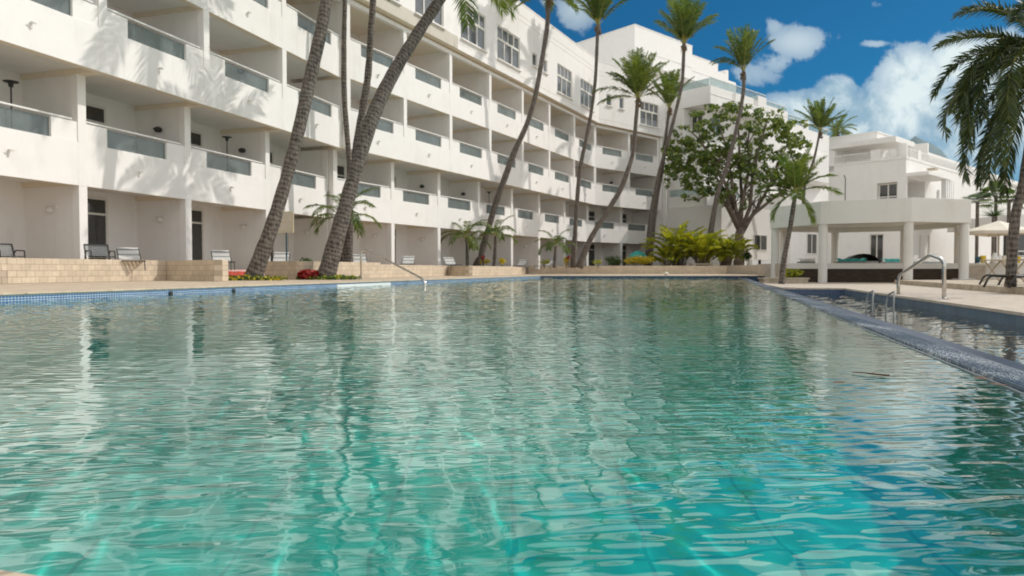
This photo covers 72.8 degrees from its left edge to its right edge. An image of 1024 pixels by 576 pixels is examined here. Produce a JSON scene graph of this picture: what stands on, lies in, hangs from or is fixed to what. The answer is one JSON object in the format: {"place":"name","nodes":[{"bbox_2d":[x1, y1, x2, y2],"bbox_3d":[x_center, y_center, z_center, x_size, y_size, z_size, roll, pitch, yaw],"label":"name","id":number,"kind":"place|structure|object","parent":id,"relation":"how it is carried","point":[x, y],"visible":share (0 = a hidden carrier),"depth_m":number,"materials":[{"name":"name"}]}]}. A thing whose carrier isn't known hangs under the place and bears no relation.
{"place":"outdoors","nodes":[
{"label":"outdoors","id":0,"kind":"place"},
{"bbox_2d":[0,274,748,291],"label":"pool deck","id":1,"kind":"structure","parent":0,"point":[22,287],"depth_m":14.90,"materials":[{"name":"beige stone"}]},
{"bbox_2d":[0,570,36,575],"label":"pool coping","id":2,"kind":"object","parent":1,"relation":"on","point":[5,573],"depth_m":0.65,"materials":[{"name":"beige stone"}]},
{"bbox_2d":[0,257,227,283],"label":"block wall","id":3,"kind":"structure","parent":1,"relation":"on","point":[36,270],"depth_m":16.91,"materials":[{"name":"stone"}]},
{"bbox_2d":[214,260,222,280],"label":"block wall","id":4,"kind":"structure","parent":1,"relation":"on","point":[218,276],"depth_m":17.61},
{"bbox_2d":[228,274,287,280],"bbox_3d":[-7.202,-0.283,19.215,2.011,0.217,1.154,0,2,0],"label":"ground cover","id":5,"kind":"object","parent":1,"relation":"on","point":[250,277],"visible":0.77,"depth_m":18.90,"materials":[{"name":"green plant"}]},
{"bbox_2d":[0,275,540,295],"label":"pool coping","id":6,"kind":"object","parent":1,"relation":"on","point":[95,290],"visible":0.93,"depth_m":11.60,"materials":[{"name":"beige stone"}]},
{"bbox_2d":[244,0,331,279],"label":"coconut palm","id":7,"kind":"object","parent":1,"relation":"on","point":[257,265],"visible":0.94,"depth_m":19.59,"materials":[{"name":"brown plant"}]},
{"bbox_2d":[297,269,318,279],"bbox_3d":[-5.974,-0.375,20.356,0.664,0.388,0.465,0,2,0],"label":"red plant","id":8,"kind":"object","parent":1,"relation":"on","point":[305,274],"visible":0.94,"depth_m":20.22,"materials":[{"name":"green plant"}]},
{"bbox_2d":[265,261,380,279],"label":"block wall","id":9,"kind":"structure","parent":1,"relation":"on","point":[290,270],"depth_m":21.31,"materials":[{"name":"stone"}]},
{"bbox_2d":[295,274,360,279],"bbox_3d":[-5.434,-0.316,20.554,1.927,0.220,0.943,0,2,0],"label":"ground cover","id":10,"kind":"object","parent":1,"relation":"on","point":[343,277],"visible":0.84,"depth_m":20.29,"materials":[{"name":"green plant"}]},
{"bbox_2d":[360,249,425,283],"bbox_3d":[-3.446,-0.485,20.087,0.220,1.387,3.850,-1,2,-39],"label":"pool handrail","id":11,"kind":"object","parent":1,"relation":"on","point":[399,266],"visible":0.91,"depth_m":20.45,"materials":[{"name":"metal"}]},
{"bbox_2d":[318,0,519,279],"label":"coconut palm","id":12,"kind":"object","parent":1,"relation":"on","point":[331,257],"visible":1,"depth_m":21.36,"materials":[{"name":"brown plant"}]},
{"bbox_2d":[380,264,524,277],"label":"block wall","id":13,"kind":"structure","parent":1,"relation":"on","point":[390,271],"depth_m":32.16,"materials":[{"name":"stone"}]},
{"bbox_2d":[528,266,726,273],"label":"block wall","id":14,"kind":"structure","parent":1,"relation":"on","point":[647,270],"depth_m":46.65,"materials":[{"name":"stone"}]},
{"bbox_2d":[541,275,763,275],"bbox_3d":[7.758,-0.584,33.141,12.785,0.028,0.350,0,2,0],"label":"pool coping","id":15,"kind":"object","parent":1,"relation":"on","point":[652,275],"visible":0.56,"depth_m":33.00,"materials":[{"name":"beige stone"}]},
{"bbox_2d":[577,24,828,265],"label":"tower building","id":16,"kind":"structure","parent":1,"relation":"on","point":[707,84],"depth_m":63.19,"materials":[{"name":"white paint"}]},
{"bbox_2d":[753,234,766,250],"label":"window","id":17,"kind":"structure","parent":16,"relation":"in","point":[761,240],"depth_m":59.18,"materials":[{"name":"glass"}]},
{"bbox_2d":[739,276,763,281],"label":"pool wall","id":18,"kind":"structure","parent":1,"relation":"attached to","point":[754,278],"depth_m":32.99,"materials":[{"name":"blue tile"}]},
{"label":"planting bed","id":19,"kind":"structure","parent":1,"relation":"on","visible":0},
{"bbox_2d":[534,229,578,267],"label":"young palm","id":20,"kind":"object","parent":19,"relation":"on","point":[566,249],"visible":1,"depth_m":41.87,"materials":[{"name":"green plant"}]},
{"bbox_2d":[570,0,627,267],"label":"coconut palm","id":21,"kind":"object","parent":19,"relation":"on","point":[597,9],"visible":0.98,"depth_m":44.61,"materials":[{"name":"brown plant"}]},
{"bbox_2d":[605,256,621,265],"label":"bush","id":22,"kind":"object","parent":19,"relation":"on","point":[612,262],"visible":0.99,"depth_m":48.87,"materials":[{"name":"green plant"}]},
{"bbox_2d":[575,47,680,268],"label":"coconut palm","id":23,"kind":"object","parent":19,"relation":"on","point":[637,81],"visible":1,"depth_m":43.61,"materials":[{"name":"green plant"}]},
{"bbox_2d":[628,251,646,257],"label":"teal parasol","id":24,"kind":"object","parent":19,"relation":"on","point":[639,253],"visible":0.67,"depth_m":50.54,"materials":[{"name":"fabric"}]},
{"bbox_2d":[622,255,655,265],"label":"golden bush","id":25,"kind":"object","parent":19,"relation":"on","point":[637,260],"visible":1,"depth_m":47.72,"materials":[{"name":"yellow plant"}]},
{"bbox_2d":[649,244,690,265],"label":"areca palm","id":26,"kind":"object","parent":19,"relation":"on","point":[668,254],"visible":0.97,"depth_m":48.27,"materials":[{"name":"green plant"}]},
{"bbox_2d":[647,69,693,265],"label":"coconut palm","id":27,"kind":"object","parent":19,"relation":"on","point":[674,89],"visible":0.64,"depth_m":53.58,"materials":[{"name":"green plant"}]},
{"bbox_2d":[639,221,718,265],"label":"areca palm","id":28,"kind":"object","parent":19,"relation":"on","point":[669,236],"visible":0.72,"depth_m":48.86,"materials":[{"name":"green plant"}]},
{"bbox_2d":[644,0,718,265],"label":"coconut palm","id":29,"kind":"object","parent":19,"relation":"on","point":[686,14],"visible":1,"depth_m":51.35,"materials":[{"name":"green plant"}]},
{"bbox_2d":[671,230,733,265],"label":"areca palm","id":30,"kind":"object","parent":19,"relation":"on","point":[699,249],"visible":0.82,"depth_m":47.74,"materials":[{"name":"green plant"}]},
{"bbox_2d":[693,232,757,265],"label":"areca palm","id":31,"kind":"object","parent":19,"relation":"on","point":[734,247],"visible":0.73,"depth_m":47.94,"materials":[{"name":"green plant"}]},
{"bbox_2d":[660,101,813,264],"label":"leafy tree","id":32,"kind":"object","parent":19,"relation":"on","point":[709,162],"visible":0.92,"depth_m":52.13,"materials":[{"name":"green plant"}]},
{"bbox_2d":[704,24,774,256],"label":"coconut palm","id":33,"kind":"object","parent":19,"relation":"on","point":[741,49],"visible":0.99,"depth_m":49.53,"materials":[{"name":"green plant"}]},
{"bbox_3d":[-8.408,-0.407,21.310,1.700,0.280,0.120,-1,2,-42],"label":"low white wall","id":34,"kind":"object","parent":1,"relation":"on","visible":0},
{"bbox_2d":[228,271,245,276],"bbox_3d":[-8.454,-0.407,21.249,1.051,0.302,0.150,-1,2,-42],"label":"towel","id":35,"kind":"object","parent":34,"relation":"hanging from","point":[236,273],"visible":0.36,"depth_m":21.21,"materials":[{"name":"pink fabric"}]},
{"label":"planting bed","id":36,"kind":"structure","parent":1,"relation":"on","visible":0},
{"bbox_2d":[441,219,491,265],"bbox_3d":[-2.480,-2.382,37.005,2.978,2.579,3.197,0,2,0],"label":"young palm","id":37,"kind":"object","parent":36,"relation":"on","point":[474,245],"visible":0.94,"depth_m":36.88,"materials":[{"name":"green plant"}]},
{"bbox_2d":[470,215,516,265],"bbox_3d":[-0.761,-2.512,37.401,2.548,2.828,2.522,1,2,37],"label":"young palm","id":38,"kind":"object","parent":36,"relation":"on","point":[496,230],"visible":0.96,"depth_m":37.38,"materials":[{"name":"green plant"}]},
{"bbox_2d":[473,0,578,265],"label":"coconut palm","id":39,"kind":"object","parent":36,"relation":"on","point":[549,4],"visible":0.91,"depth_m":39.67,"materials":[{"name":"brown plant"}]},
{"bbox_2d":[0,278,1023,575],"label":"pool water","id":40,"kind":"structure","parent":0,"point":[626,426],"depth_m":1.60,"materials":[{"name":"liquid"}]},
{"bbox_2d":[519,0,1023,195],"label":"sky","id":41,"kind":"structure","parent":0,"point":[878,65],"materials":[{"name":"blue"}]},
{"bbox_2d":[727,264,985,278],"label":"raised terrace","id":42,"kind":"structure","parent":0,"point":[977,272],"depth_m":32.95,"materials":[{"name":"grey stone"}]},
{"bbox_2d":[779,232,830,262],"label":"white annex","id":43,"kind":"object","parent":42,"relation":"on","point":[803,245],"visible":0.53,"depth_m":45.73,"materials":[{"name":"paint"}]},
{"bbox_2d":[806,233,816,254],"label":"window","id":44,"kind":"structure","parent":43,"relation":"in","point":[811,238],"depth_m":46.37,"materials":[{"name":"paint"}]},
{"bbox_2d":[793,97,846,203],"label":"coconut palm","id":45,"kind":"object","parent":42,"relation":"on","point":[820,118],"visible":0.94,"depth_m":59.29,"materials":[{"name":"green plant"}]},
{"bbox_2d":[834,258,865,262],"bbox_3d":[16.525,-1.318,33.977,1.300,0.288,0.700,0,2,10],"label":"daybed","id":46,"kind":"object","parent":42,"relation":"on","point":[853,260],"visible":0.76,"depth_m":33.69,"materials":[{"name":"teal fabric"}]},
{"bbox_2d":[847,254,879,262],"bbox_3d":[18.067,-1.504,36.033,1.700,0.550,0.720,0,2,0],"label":"dark shell chair","id":47,"kind":"object","parent":42,"relation":"on","point":[870,258],"visible":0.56,"depth_m":36.12,"materials":[{"name":"metal"}]},
{"bbox_2d":[770,197,975,282],"bbox_3d":[15.851,-1.957,31.258,8.015,3.350,7.731,1,2,28],"label":"gazebo","id":48,"kind":"object","parent":42,"relation":"on","point":[906,217],"visible":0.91,"depth_m":28.06,"materials":[{"name":"paint"}]},
{"bbox_2d":[828,131,1023,262],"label":"villa","id":49,"kind":"object","parent":42,"relation":"on","point":[874,165],"visible":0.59,"depth_m":47.42,"materials":[{"name":"paint"}]},
{"bbox_2d":[870,234,883,262],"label":"door","id":50,"kind":"structure","parent":49,"relation":"in","point":[876,240],"depth_m":46.31,"materials":[{"name":"paint"}]},
{"bbox_2d":[879,183,896,198],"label":"window","id":51,"kind":"structure","parent":49,"relation":"in","point":[890,189],"depth_m":45.88,"materials":[{"name":"glass"}]},
{"bbox_2d":[913,259,940,262],"bbox_3d":[20.786,-1.345,34.977,1.400,0.288,0.700,0,2,10],"label":"daybed","id":52,"kind":"object","parent":42,"relation":"on","point":[929,261],"visible":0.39,"depth_m":34.65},
{"bbox_2d":[962,191,995,256],"bbox_3d":[26.685,-3.470,39.920,2.119,4.394,1.955,0,2,0],"label":"fan palm","id":53,"kind":"object","parent":42,"relation":"on","point":[982,196],"visible":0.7,"depth_m":39.88,"materials":[{"name":"green plant"}]},
{"bbox_2d":[954,220,1023,262],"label":"parasol","id":54,"kind":"object","parent":42,"relation":"on","point":[998,228],"visible":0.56,"depth_m":28.68,"materials":[{"name":"beige fabric"}]},
{"bbox_2d":[973,180,1015,252],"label":"fan palm","id":55,"kind":"object","parent":42,"relation":"on","point":[984,190],"visible":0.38,"depth_m":40.88,"materials":[{"name":"green plant"}]},
{"bbox_2d":[977,201,1011,255],"bbox_3d":[26.253,-3.042,37.930,1.768,3.644,1.587,-1,2,-27],"label":"yucca","id":56,"kind":"object","parent":42,"relation":"on","point":[991,213],"visible":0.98,"depth_m":37.89,"materials":[{"name":"green plant"}]},
{"bbox_2d":[990,187,1023,255],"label":"fan palm","id":57,"kind":"object","parent":42,"relation":"on","point":[1008,202],"visible":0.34,"depth_m":39.84,"materials":[{"name":"green plant"}]},
{"bbox_2d":[769,282,1023,308],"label":"deck","id":58,"kind":"structure","parent":0,"point":[1016,301],"depth_m":16.63,"materials":[{"name":"grey stone"}]},
{"bbox_2d":[758,278,809,282],"bbox_3d":[10.934,-0.305,28.002,1.850,0.220,0.680,0,2,0],"label":"stone trough","id":59,"kind":"object","parent":58,"relation":"on","point":[787,280],"visible":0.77,"depth_m":27.70,"materials":[{"name":"stone"}]},
{"bbox_2d":[785,268,802,277],"bbox_3d":[11.402,-0.567,28.163,0.827,0.469,0.575,0,2,17],"label":"fern bush","id":60,"kind":"object","parent":59,"relation":"in","point":[791,273],"visible":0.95,"depth_m":28.03,"materials":[{"name":"green plant"}]},
{"bbox_2d":[753,147,844,283],"bbox_3d":[10.900,-2.769,26.234,3.431,5.263,2.043,0,2,-14],"label":"coconut palm","id":61,"kind":"object","parent":58,"relation":"on","point":[795,172],"visible":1,"depth_m":26.23,"materials":[{"name":"green plant"}]},
{"bbox_2d":[786,263,958,281],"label":"terrace wall","id":62,"kind":"structure","parent":58,"relation":"on","point":[863,272],"depth_m":29.82,"materials":[{"name":"stone"}]},
{"bbox_2d":[763,283,1023,315],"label":"basin coping","id":63,"kind":"object","parent":58,"relation":"on","point":[1008,310],"visible":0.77,"depth_m":11.96,"materials":[{"name":"stone"}]},
{"bbox_2d":[896,253,948,299],"bbox_3d":[8.044,-0.243,13.897,0.310,0.848,2.786,0,2,12],"label":"deck handrail","id":64,"kind":"object","parent":58,"relation":"on","point":[926,257],"visible":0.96,"depth_m":12.66,"materials":[{"name":"metal"}]},
{"bbox_2d":[895,279,1023,294],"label":"stone step","id":65,"kind":"object","parent":58,"relation":"on","point":[990,286],"visible":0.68,"depth_m":19.86,"materials":[{"name":"stone"}]},
{"bbox_2d":[928,0,1023,286],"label":"feathery palm","id":66,"kind":"object","parent":65,"relation":"on","point":[967,93],"visible":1,"depth_m":15.77,"materials":[{"name":"green plant"}]},
{"bbox_2d":[981,259,1017,281],"bbox_3d":[15.800,-0.550,22.493,0.800,0.738,0.700,0,2,-15],"label":"folding table","id":67,"kind":"object","parent":65,"relation":"on","point":[996,265],"visible":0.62,"depth_m":22.69,"materials":[{"name":"wood"}]},
{"bbox_2d":[983,275,1023,287],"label":"curved lounger","id":68,"kind":"object","parent":65,"relation":"on","point":[1011,282],"visible":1,"depth_m":15.77,"materials":[{"name":"metal"}]},
{"bbox_2d":[958,263,1023,279],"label":"terrace wall","id":69,"kind":"structure","parent":58,"relation":"on","point":[1000,269],"depth_m":29.42,"materials":[{"name":"paint"}]},
{"bbox_2d":[799,294,1023,364],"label":"basin water","id":70,"kind":"structure","parent":0,"point":[1005,341],"depth_m":8.93,"materials":[{"name":"liquid"}]},
{"bbox_2d":[909,136,947,158],"bbox_3d":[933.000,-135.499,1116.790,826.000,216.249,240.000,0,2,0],"label":"hill","id":71,"kind":"structure","parent":0,"point":[934,149],"depth_m":1110.48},
{"bbox_2d":[947,215,1023,262],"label":"bar pavilion","id":72,"kind":"structure","parent":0,"point":[986,220],"depth_m":42.36,"materials":[{"name":"white paint"}]},
{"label":"terrace","id":73,"kind":"structure","parent":0,"visible":0},
{"bbox_2d":[0,243,25,257],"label":"slatted chair","id":74,"kind":"object","parent":73,"relation":"on","point":[12,249],"visible":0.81,"depth_m":17.23,"materials":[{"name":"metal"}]},
{"bbox_2d":[83,244,115,259],"bbox_3d":[-10.453,-0.783,17.621,0.638,0.672,0.567,1,2,44],"label":"slatted chair","id":75,"kind":"object","parent":73,"relation":"on","point":[108,256],"visible":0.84,"depth_m":17.72,"materials":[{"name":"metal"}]},
{"bbox_2d":[116,247,145,269],"bbox_3d":[-10.040,-0.776,18.302,0.553,0.621,1.666,-1,2,-34],"label":"sun lounger","id":76,"kind":"object","parent":73,"relation":"on","point":[131,258],"visible":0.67,"depth_m":18.69,"materials":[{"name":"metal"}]},
{"bbox_2d":[211,250,234,269],"bbox_3d":[-8.697,-0.845,20.902,0.553,0.621,1.666,-1,2,-28],"label":"sun lounger","id":77,"kind":"object","parent":73,"relation":"on","point":[217,253],"visible":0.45,"depth_m":21.38,"materials":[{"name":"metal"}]},
{"bbox_2d":[272,252,289,260],"bbox_3d":[-7.813,-0.912,23.403,0.553,0.621,1.666,0,2,-13],"label":"sun lounger","id":78,"kind":"object","parent":73,"relation":"on","point":[281,256],"visible":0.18,"depth_m":23.95,"materials":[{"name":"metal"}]},
{"bbox_2d":[278,211,293,260],"bbox_3d":[-7.472,-1.614,22.983,0.560,1.824,0.101,0,2,8],"label":"sign board","id":79,"kind":"object","parent":73,"relation":"on","point":[287,224],"visible":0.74,"depth_m":22.92,"materials":[{"name":"beige fabric"}]},
{"bbox_2d":[0,0,666,269],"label":"hotel building","id":80,"kind":"structure","parent":73,"relation":"on","point":[127,115],"depth_m":27.31,"materials":[{"name":"white paint"}]},
{"bbox_2d":[3,80,18,128],"bbox_3d":[-12.578,-4.196,17.469,0.340,2.020,0.340,0,2,17],"label":"floor lamp","id":81,"kind":"object","parent":80,"relation":"on","point":[11,83],"visible":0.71,"depth_m":17.44,"materials":[{"name":"metal"}]},
{"bbox_2d":[86,102,106,128],"bbox_3d":[-12.487,-4.339,20.193,0.050,2.160,1.653,0,2,17],"label":"window","id":82,"kind":"structure","parent":80,"relation":"in","point":[97,114],"depth_m":20.65,"materials":[{"name":"paint"}]},
{"bbox_2d":[87,196,108,258],"bbox_3d":[-12.487,-1.620,20.265,0.050,2.160,1.653,0,2,17],"label":"balcony door","id":83,"kind":"structure","parent":80,"relation":"in","point":[97,206],"depth_m":20.72,"materials":[{"name":"paint"}]},
{"bbox_2d":[191,130,202,149],"bbox_3d":[-11.324,-4.441,24.028,0.050,2.160,1.750,0,2,17],"label":"window","id":84,"kind":"structure","parent":80,"relation":"in","point":[196,137],"depth_m":24.58,"materials":[{"name":"glass"}]},
{"bbox_2d":[192,208,203,259],"bbox_3d":[-11.324,-1.722,24.100,0.050,2.160,1.750,0,2,17],"label":"balcony door","id":85,"kind":"structure","parent":80,"relation":"in","point":[197,214],"depth_m":24.67,"materials":[{"name":"paint"}]},
{"bbox_2d":[337,164,345,180],"bbox_3d":[-8.231,-4.649,31.843,0.050,2.160,1.737,1,2,28],"label":"balcony door","id":86,"kind":"structure","parent":80,"relation":"in","point":[341,171],"depth_m":32.38,"materials":[{"name":"paint"}]},
{"bbox_2d":[414,0,445,29],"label":"window","id":87,"kind":"structure","parent":80,"relation":"in","point":[421,6],"depth_m":33.32,"materials":[{"name":"paint"}]},
{"bbox_2d":[460,3,487,53],"bbox_3d":[-2.041,-13.865,37.020,0.260,1.990,2.720,1,2,28],"label":"window","id":88,"kind":"structure","parent":80,"relation":"in","point":[476,38],"depth_m":37.38,"materials":[{"name":"paint"}]},
{"bbox_2d":[497,25,521,71],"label":"window","id":89,"kind":"structure","parent":80,"relation":"in","point":[507,43],"depth_m":40.58,"materials":[{"name":"paint"}]},
{"bbox_2d":[532,52,537,69],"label":"window","id":90,"kind":"structure","parent":80,"relation":"in","point":[534,57],"depth_m":43.66,"materials":[{"name":"paint"}]},
{"bbox_2d":[557,63,573,100],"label":"window","id":91,"kind":"structure","parent":80,"relation":"in","point":[563,75],"depth_m":47.82,"materials":[{"name":"paint"}]},
{"bbox_2d":[580,79,594,112],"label":"window","id":92,"kind":"structure","parent":80,"relation":"in","point":[586,89],"depth_m":51.41,"materials":[{"name":"paint"}]},
{"bbox_2d":[589,243,594,265],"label":"balcony door","id":93,"kind":"structure","parent":80,"relation":"in","point":[592,247],"depth_m":57.83,"materials":[{"name":"paint"}]},
{"bbox_2d":[622,245,626,265],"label":"balcony door","id":94,"kind":"structure","parent":80,"relation":"in","point":[624,247],"depth_m":60.73,"materials":[{"name":"paint"}]},
{"bbox_2d":[640,101,659,128],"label":"window","id":95,"kind":"structure","parent":80,"relation":"in","point":[649,112],"depth_m":58.00,"materials":[{"name":"paint"}]},
{"bbox_2d":[303,188,382,261],"bbox_3d":[-6.583,-2.342,27.020,2.980,3.038,3.206,0,2,0],"label":"young palm","id":96,"kind":"object","parent":73,"relation":"on","point":[356,220],"visible":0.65,"depth_m":26.88,"materials":[{"name":"green plant"}]},
{"bbox_2d":[341,0,352,261],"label":"coconut palm","id":97,"kind":"object","parent":73,"relation":"on","point":[349,246],"visible":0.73,"depth_m":26.76,"materials":[{"name":"brown plant"}]},
{"bbox_2d":[340,0,375,261],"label":"coconut palm","id":98,"kind":"object","parent":73,"relation":"on","point":[367,79],"visible":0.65,"depth_m":27.18,"materials":[{"name":"brown plant"}]},
{"bbox_2d":[399,256,414,264],"bbox_3d":[-4.540,-1.093,30.201,0.553,0.621,1.666,0,2,-4],"label":"sun lounger","id":99,"kind":"object","parent":73,"relation":"on","point":[408,260],"visible":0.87,"depth_m":30.67,"materials":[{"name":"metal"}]},
{"bbox_2d":[443,257,456,265],"bbox_3d":[-2.899,-1.188,33.799,0.553,0.621,1.666,-1,2,-20],"label":"sun lounger","id":100,"kind":"object","parent":73,"relation":"on","point":[449,260],"visible":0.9,"depth_m":34.31,"materials":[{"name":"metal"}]},
{"label":"catch basin floor","id":101,"kind":"structure","parent":0,"visible":0},
{"bbox_2d":[783,289,843,294],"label":"basin wall","id":102,"kind":"structure","parent":101,"relation":"on","point":[815,291],"depth_m":20.34,"materials":[{"name":"blue tile"}]},
{"bbox_2d":[865,290,894,316],"bbox_3d":[5.843,0.515,11.078,0.246,0.964,1.146,0,2,14],"label":"pool ladder","id":103,"kind":"object","parent":101,"relation":"on","point":[873,291],"visible":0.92,"depth_m":11.00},
{"bbox_2d":[745,278,1023,372],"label":"overflow wall","id":104,"kind":"structure","parent":101,"relation":"on","point":[1009,363],"depth_m":3.99,"materials":[{"name":"tile"}]},
{"label":"overflow wall face","id":105,"kind":"structure","parent":104,"relation":"attached to","visible":0},
{"bbox_2d":[739,277,1023,391],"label":"overflow edge","id":106,"kind":"object","parent":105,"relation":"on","point":[1011,378],"visible":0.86,"depth_m":3.38,"materials":[{"name":"blue tile"}]},
{"bbox_2d":[844,290,1023,326],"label":"basin wall","id":107,"kind":"structure","parent":101,"relation":"on","point":[1005,318],"depth_m":11.14,"materials":[{"name":"blue tile"}]},
{"label":"ground","id":108,"kind":"structure","parent":0,"visible":0},
{"bbox_2d":[822,111,857,136],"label":"coconut palm","id":109,"kind":"object","parent":108,"relation":"on","point":[836,128],"visible":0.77,"depth_m":77.03,"materials":[{"name":"green plant"}]},
{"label":"pool wall","id":110,"kind":"structure","parent":0,"visible":0},
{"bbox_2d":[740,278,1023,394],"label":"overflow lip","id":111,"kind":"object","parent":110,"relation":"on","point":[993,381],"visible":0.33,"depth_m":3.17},
{"label":"pool floor","id":112,"kind":"structure","parent":0,"visible":0},
{"bbox_2d":[0,276,540,301],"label":"pool wall","id":113,"kind":"structure","parent":112,"relation":"on","point":[13,298],"depth_m":11.16,"materials":[{"name":"blue tile"}]},
{"bbox_2d":[337,283,390,286],"bbox_3d":[-3.547,-0.061,16.853,0.019,0.095,2.614,0,2,17],"label":"pool marker panel","id":114,"kind":"object","parent":113,"relation":"attached to","point":[344,285],"visible":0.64,"depth_m":16.73,"materials":[{"name":"white metal"}]},
{"bbox_2d":[541,276,738,277],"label":"pool wall","id":115,"kind":"structure","parent":112,"relation":"on","point":[639,276],"depth_m":32.99,"materials":[{"name":"blue tile"}]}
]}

